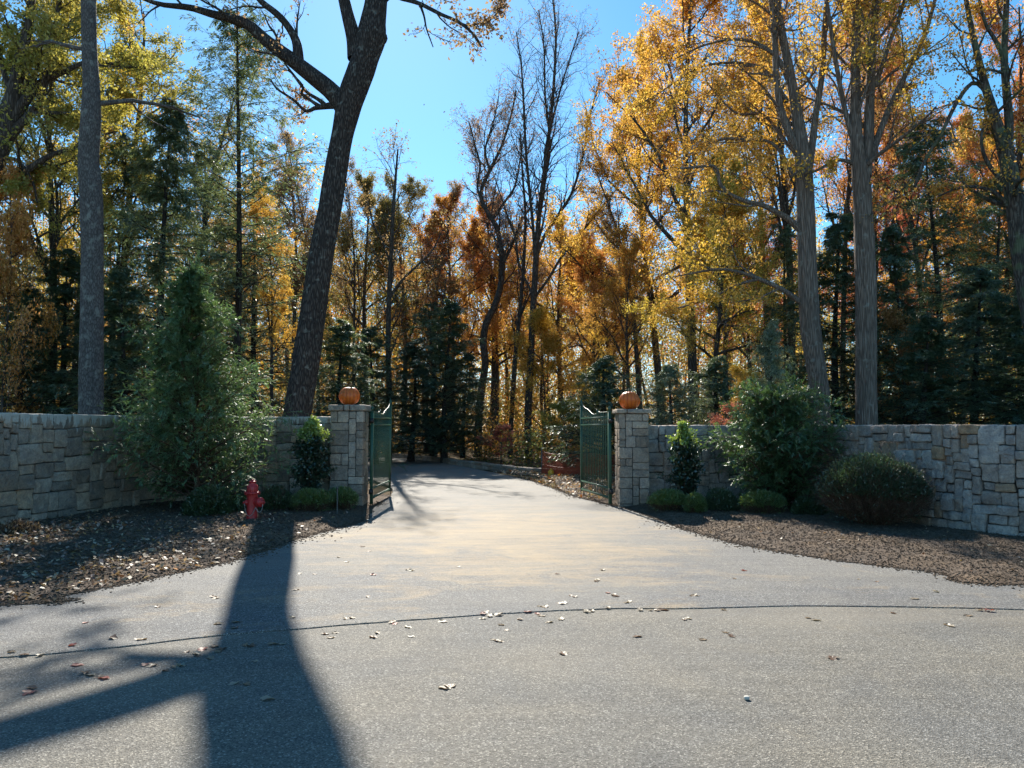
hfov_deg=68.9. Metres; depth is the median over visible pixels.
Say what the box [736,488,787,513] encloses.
juniper
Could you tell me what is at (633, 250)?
autumn tree
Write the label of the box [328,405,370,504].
gate pillar
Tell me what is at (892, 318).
autumn tree
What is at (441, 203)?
autumn tree
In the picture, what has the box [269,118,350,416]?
autumn tree
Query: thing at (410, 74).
sky
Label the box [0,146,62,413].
autumn tree
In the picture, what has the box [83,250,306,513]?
feathery conifer
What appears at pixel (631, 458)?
gate pillar
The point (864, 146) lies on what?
forked tree
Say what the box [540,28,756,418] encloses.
autumn tree
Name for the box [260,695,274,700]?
fallen leaf
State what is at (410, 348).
evergreen tree
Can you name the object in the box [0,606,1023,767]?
road
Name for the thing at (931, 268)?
autumn tree
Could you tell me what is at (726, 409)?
maple
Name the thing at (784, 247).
evergreen tree
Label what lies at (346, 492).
juniper
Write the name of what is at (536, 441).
undergrowth
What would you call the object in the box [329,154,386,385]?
autumn tree
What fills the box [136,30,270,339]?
autumn tree
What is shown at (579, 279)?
autumn tree
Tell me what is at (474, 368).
evergreen tree
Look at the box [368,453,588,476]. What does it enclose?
wall
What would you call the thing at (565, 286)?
autumn tree
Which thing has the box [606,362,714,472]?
evergreen tree
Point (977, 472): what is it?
stone wall
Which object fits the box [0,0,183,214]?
spreading tree
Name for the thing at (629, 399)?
pumpkin
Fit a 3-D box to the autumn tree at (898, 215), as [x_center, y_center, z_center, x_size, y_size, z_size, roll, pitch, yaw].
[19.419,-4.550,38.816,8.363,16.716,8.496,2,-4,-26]
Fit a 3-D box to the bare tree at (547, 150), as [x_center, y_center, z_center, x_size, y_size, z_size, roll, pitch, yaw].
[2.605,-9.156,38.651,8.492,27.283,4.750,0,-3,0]
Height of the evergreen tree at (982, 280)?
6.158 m
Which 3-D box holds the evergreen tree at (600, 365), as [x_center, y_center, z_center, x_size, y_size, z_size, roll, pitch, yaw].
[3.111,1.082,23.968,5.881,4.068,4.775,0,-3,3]
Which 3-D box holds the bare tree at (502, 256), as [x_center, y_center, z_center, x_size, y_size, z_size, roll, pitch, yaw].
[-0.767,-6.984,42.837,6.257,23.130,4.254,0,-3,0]
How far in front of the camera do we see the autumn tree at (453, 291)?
41.03 m
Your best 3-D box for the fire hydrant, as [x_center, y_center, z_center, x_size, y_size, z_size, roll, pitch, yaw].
[-4.259,1.934,12.393,0.384,0.712,0.293,0,-3,0]
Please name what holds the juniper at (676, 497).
on the planting bed at (883, 557)
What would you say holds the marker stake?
on the planting bed at (379, 498)
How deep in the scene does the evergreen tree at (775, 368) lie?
16.75 m
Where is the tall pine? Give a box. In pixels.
[12,0,200,414]
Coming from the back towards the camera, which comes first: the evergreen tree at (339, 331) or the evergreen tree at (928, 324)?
the evergreen tree at (339, 331)
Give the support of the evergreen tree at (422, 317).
on the ground
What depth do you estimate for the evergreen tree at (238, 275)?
24.21 m
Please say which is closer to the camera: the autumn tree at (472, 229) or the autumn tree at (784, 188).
the autumn tree at (784, 188)
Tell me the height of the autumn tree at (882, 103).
20.187 m
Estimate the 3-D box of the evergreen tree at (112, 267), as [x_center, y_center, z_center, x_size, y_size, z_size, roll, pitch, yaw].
[-14.268,-3.026,26.941,7.000,12.334,6.268,2,-4,-25]
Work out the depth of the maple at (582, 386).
30.94 m
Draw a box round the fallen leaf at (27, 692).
[22,690,36,695]
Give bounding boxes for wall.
[0,413,331,525]
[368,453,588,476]
[647,424,1023,535]
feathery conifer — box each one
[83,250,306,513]
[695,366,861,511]
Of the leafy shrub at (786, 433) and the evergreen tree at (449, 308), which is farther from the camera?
the evergreen tree at (449, 308)
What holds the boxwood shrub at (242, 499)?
on the planting bed at (379, 498)
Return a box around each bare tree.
[343,119,472,462]
[445,62,551,455]
[480,0,635,459]
[492,89,558,458]
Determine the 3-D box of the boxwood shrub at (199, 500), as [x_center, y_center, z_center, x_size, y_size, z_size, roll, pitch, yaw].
[-5.309,2.001,13.110,0.946,0.699,0.971,0,-3,0]
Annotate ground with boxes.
[367,432,594,494]
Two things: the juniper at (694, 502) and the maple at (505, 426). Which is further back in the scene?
the maple at (505, 426)
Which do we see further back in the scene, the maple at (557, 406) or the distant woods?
the distant woods
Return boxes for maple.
[476,423,528,462]
[481,303,596,457]
[509,399,594,465]
[555,367,617,464]
[707,398,744,424]
[728,361,761,419]
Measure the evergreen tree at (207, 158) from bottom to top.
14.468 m
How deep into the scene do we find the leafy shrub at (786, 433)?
13.63 m
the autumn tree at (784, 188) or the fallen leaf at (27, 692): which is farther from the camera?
the autumn tree at (784, 188)
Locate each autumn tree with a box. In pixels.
[0,0,122,403]
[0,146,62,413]
[25,14,159,410]
[39,0,208,396]
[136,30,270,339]
[164,200,297,404]
[233,160,302,416]
[251,130,328,363]
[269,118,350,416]
[279,167,428,451]
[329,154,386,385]
[351,165,457,450]
[374,183,518,452]
[398,258,470,456]
[408,179,478,453]
[415,193,560,450]
[448,99,520,448]
[490,209,629,449]
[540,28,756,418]
[551,230,638,446]
[561,224,639,417]
[564,0,774,423]
[567,235,669,389]
[568,144,676,408]
[621,148,798,423]
[675,151,767,422]
[693,37,821,377]
[693,168,796,367]
[711,0,851,389]
[781,0,920,423]
[808,0,949,423]
[819,137,957,340]
[831,2,986,373]
[845,301,963,423]
[877,107,1023,423]
[911,136,1023,408]
[940,0,1023,395]
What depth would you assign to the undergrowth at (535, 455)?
31.35 m
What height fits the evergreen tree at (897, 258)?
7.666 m
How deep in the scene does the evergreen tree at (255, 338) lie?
33.89 m
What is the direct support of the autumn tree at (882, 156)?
on the ground
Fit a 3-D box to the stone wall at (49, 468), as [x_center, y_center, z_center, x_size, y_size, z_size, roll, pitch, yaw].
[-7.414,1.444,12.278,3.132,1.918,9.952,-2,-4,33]
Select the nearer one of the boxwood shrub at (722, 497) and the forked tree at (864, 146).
the boxwood shrub at (722, 497)
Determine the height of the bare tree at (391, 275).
15.317 m
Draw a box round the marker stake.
[336,487,337,513]
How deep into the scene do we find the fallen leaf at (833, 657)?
5.13 m
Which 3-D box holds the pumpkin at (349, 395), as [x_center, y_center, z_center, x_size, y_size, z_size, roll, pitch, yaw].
[-3.313,0.219,15.212,0.424,0.457,0.412,1,-3,-17]
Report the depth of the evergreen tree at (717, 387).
21.82 m
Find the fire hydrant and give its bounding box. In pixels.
[243,479,264,518]
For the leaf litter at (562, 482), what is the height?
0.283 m
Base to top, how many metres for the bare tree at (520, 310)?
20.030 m
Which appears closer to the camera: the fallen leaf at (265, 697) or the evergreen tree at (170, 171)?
the fallen leaf at (265, 697)
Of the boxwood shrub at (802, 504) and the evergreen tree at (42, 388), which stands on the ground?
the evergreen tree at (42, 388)
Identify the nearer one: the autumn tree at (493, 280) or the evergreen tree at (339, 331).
the evergreen tree at (339, 331)
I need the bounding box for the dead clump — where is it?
[0,515,42,535]
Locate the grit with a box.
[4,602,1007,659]
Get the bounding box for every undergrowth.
[14,395,1010,465]
[39,404,953,467]
[247,407,957,467]
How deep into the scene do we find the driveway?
7.80 m
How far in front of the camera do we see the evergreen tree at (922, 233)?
25.01 m
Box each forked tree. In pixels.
[609,0,896,424]
[777,0,1000,424]
[853,0,1023,332]
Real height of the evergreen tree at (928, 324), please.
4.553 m
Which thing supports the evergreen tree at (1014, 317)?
on the ground
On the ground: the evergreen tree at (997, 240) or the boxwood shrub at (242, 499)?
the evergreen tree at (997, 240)
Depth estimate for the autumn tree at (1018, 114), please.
28.79 m
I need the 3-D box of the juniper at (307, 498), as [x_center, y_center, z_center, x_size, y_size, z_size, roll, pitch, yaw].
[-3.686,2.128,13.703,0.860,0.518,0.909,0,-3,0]
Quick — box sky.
[0,0,1023,430]
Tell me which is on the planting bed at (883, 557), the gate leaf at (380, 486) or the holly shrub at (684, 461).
the holly shrub at (684, 461)
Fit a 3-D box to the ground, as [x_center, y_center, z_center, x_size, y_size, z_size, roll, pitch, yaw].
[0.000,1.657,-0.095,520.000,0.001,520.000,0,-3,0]
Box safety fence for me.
[541,449,614,476]
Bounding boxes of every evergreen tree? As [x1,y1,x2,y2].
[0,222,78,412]
[0,248,118,414]
[0,282,107,414]
[30,96,283,416]
[30,133,215,414]
[43,266,163,415]
[114,0,337,415]
[145,137,292,415]
[196,173,337,416]
[287,318,424,470]
[320,325,433,457]
[369,337,502,461]
[382,302,500,456]
[391,298,498,462]
[420,353,504,457]
[519,355,657,474]
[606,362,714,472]
[674,354,743,424]
[722,224,853,422]
[725,317,803,424]
[759,210,931,424]
[825,224,1002,424]
[833,114,1022,424]
[850,314,1003,424]
[882,260,1023,424]
[924,172,1023,423]
[948,293,1023,424]
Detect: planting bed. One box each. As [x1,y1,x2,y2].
[0,494,390,604]
[550,469,1023,584]
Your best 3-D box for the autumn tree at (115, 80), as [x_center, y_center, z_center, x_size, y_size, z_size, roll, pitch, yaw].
[-15.086,-5.290,26.689,4.433,16.830,3.853,1,-3,-18]
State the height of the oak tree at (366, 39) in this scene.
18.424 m
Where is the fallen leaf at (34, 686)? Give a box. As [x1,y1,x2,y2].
[27,684,36,688]
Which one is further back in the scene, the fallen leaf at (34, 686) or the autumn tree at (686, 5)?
the autumn tree at (686, 5)
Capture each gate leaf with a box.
[369,397,391,503]
[579,400,613,503]
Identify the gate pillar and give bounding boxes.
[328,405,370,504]
[612,409,650,506]
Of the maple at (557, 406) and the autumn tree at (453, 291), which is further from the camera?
the autumn tree at (453, 291)
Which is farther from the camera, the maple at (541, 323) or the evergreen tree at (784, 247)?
the maple at (541, 323)
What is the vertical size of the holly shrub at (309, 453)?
1.807 m
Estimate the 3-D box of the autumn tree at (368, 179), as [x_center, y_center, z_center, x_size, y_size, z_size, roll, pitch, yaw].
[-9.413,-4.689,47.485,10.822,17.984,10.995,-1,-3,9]
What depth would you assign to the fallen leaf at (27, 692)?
4.46 m
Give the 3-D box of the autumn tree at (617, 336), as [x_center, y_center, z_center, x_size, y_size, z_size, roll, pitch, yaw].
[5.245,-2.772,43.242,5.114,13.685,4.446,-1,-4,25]
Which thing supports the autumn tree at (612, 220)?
on the ground
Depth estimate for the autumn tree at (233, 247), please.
40.56 m
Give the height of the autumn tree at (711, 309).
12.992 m
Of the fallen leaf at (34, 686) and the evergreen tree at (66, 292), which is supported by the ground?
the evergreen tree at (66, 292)
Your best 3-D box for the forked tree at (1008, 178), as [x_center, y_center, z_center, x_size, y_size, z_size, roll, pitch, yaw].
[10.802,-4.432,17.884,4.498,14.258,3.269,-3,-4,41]
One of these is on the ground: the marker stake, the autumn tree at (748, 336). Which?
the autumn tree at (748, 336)
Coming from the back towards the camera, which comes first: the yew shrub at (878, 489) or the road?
the yew shrub at (878, 489)
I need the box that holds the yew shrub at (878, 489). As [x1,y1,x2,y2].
[808,440,942,525]
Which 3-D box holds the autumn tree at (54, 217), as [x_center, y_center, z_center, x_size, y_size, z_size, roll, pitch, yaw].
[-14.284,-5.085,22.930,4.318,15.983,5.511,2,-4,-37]
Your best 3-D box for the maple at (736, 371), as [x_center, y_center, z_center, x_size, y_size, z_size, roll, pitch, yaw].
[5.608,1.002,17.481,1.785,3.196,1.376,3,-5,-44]
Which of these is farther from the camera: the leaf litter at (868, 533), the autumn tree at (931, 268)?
the autumn tree at (931, 268)
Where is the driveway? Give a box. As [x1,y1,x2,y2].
[0,457,1023,657]
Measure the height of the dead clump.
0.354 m
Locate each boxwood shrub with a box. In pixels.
[179,478,237,516]
[222,491,246,510]
[257,480,295,511]
[704,487,741,511]
[789,495,826,515]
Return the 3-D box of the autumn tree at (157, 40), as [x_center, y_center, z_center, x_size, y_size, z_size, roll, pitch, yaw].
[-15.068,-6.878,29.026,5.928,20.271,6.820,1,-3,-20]
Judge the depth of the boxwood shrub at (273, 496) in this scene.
13.74 m
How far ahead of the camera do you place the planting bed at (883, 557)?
9.92 m
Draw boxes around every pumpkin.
[339,384,359,404]
[619,389,639,408]
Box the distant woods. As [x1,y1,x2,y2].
[0,98,1023,450]
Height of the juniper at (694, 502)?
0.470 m
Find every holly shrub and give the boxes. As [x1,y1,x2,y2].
[286,415,336,489]
[656,420,706,496]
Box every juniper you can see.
[289,487,333,512]
[323,485,362,509]
[645,487,686,510]
[682,491,707,513]
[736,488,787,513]
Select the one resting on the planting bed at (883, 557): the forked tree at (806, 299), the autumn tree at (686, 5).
the forked tree at (806, 299)
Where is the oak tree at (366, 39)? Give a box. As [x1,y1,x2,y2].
[126,0,513,416]
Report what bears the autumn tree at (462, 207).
on the ground
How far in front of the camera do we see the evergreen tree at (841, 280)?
23.53 m
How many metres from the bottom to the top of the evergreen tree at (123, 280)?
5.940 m
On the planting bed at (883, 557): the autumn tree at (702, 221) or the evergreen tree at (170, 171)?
the autumn tree at (702, 221)
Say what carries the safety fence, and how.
on the ground
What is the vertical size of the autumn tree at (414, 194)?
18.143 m
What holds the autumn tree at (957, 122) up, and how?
on the ground
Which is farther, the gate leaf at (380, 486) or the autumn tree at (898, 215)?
the autumn tree at (898, 215)
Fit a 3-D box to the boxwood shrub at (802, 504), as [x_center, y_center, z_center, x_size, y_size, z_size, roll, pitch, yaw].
[5.193,2.133,13.110,0.647,0.423,0.649,0,-3,0]
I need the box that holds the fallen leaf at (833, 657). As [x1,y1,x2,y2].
[827,655,836,660]
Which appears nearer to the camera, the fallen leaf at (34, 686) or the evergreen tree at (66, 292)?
the fallen leaf at (34, 686)
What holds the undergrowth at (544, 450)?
on the ground
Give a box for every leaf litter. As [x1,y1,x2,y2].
[493,469,615,499]
[656,507,1021,577]
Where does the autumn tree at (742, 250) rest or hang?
on the ground
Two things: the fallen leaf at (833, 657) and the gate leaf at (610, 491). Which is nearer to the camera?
the fallen leaf at (833, 657)
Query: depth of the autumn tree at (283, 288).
28.15 m
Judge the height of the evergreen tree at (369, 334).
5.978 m

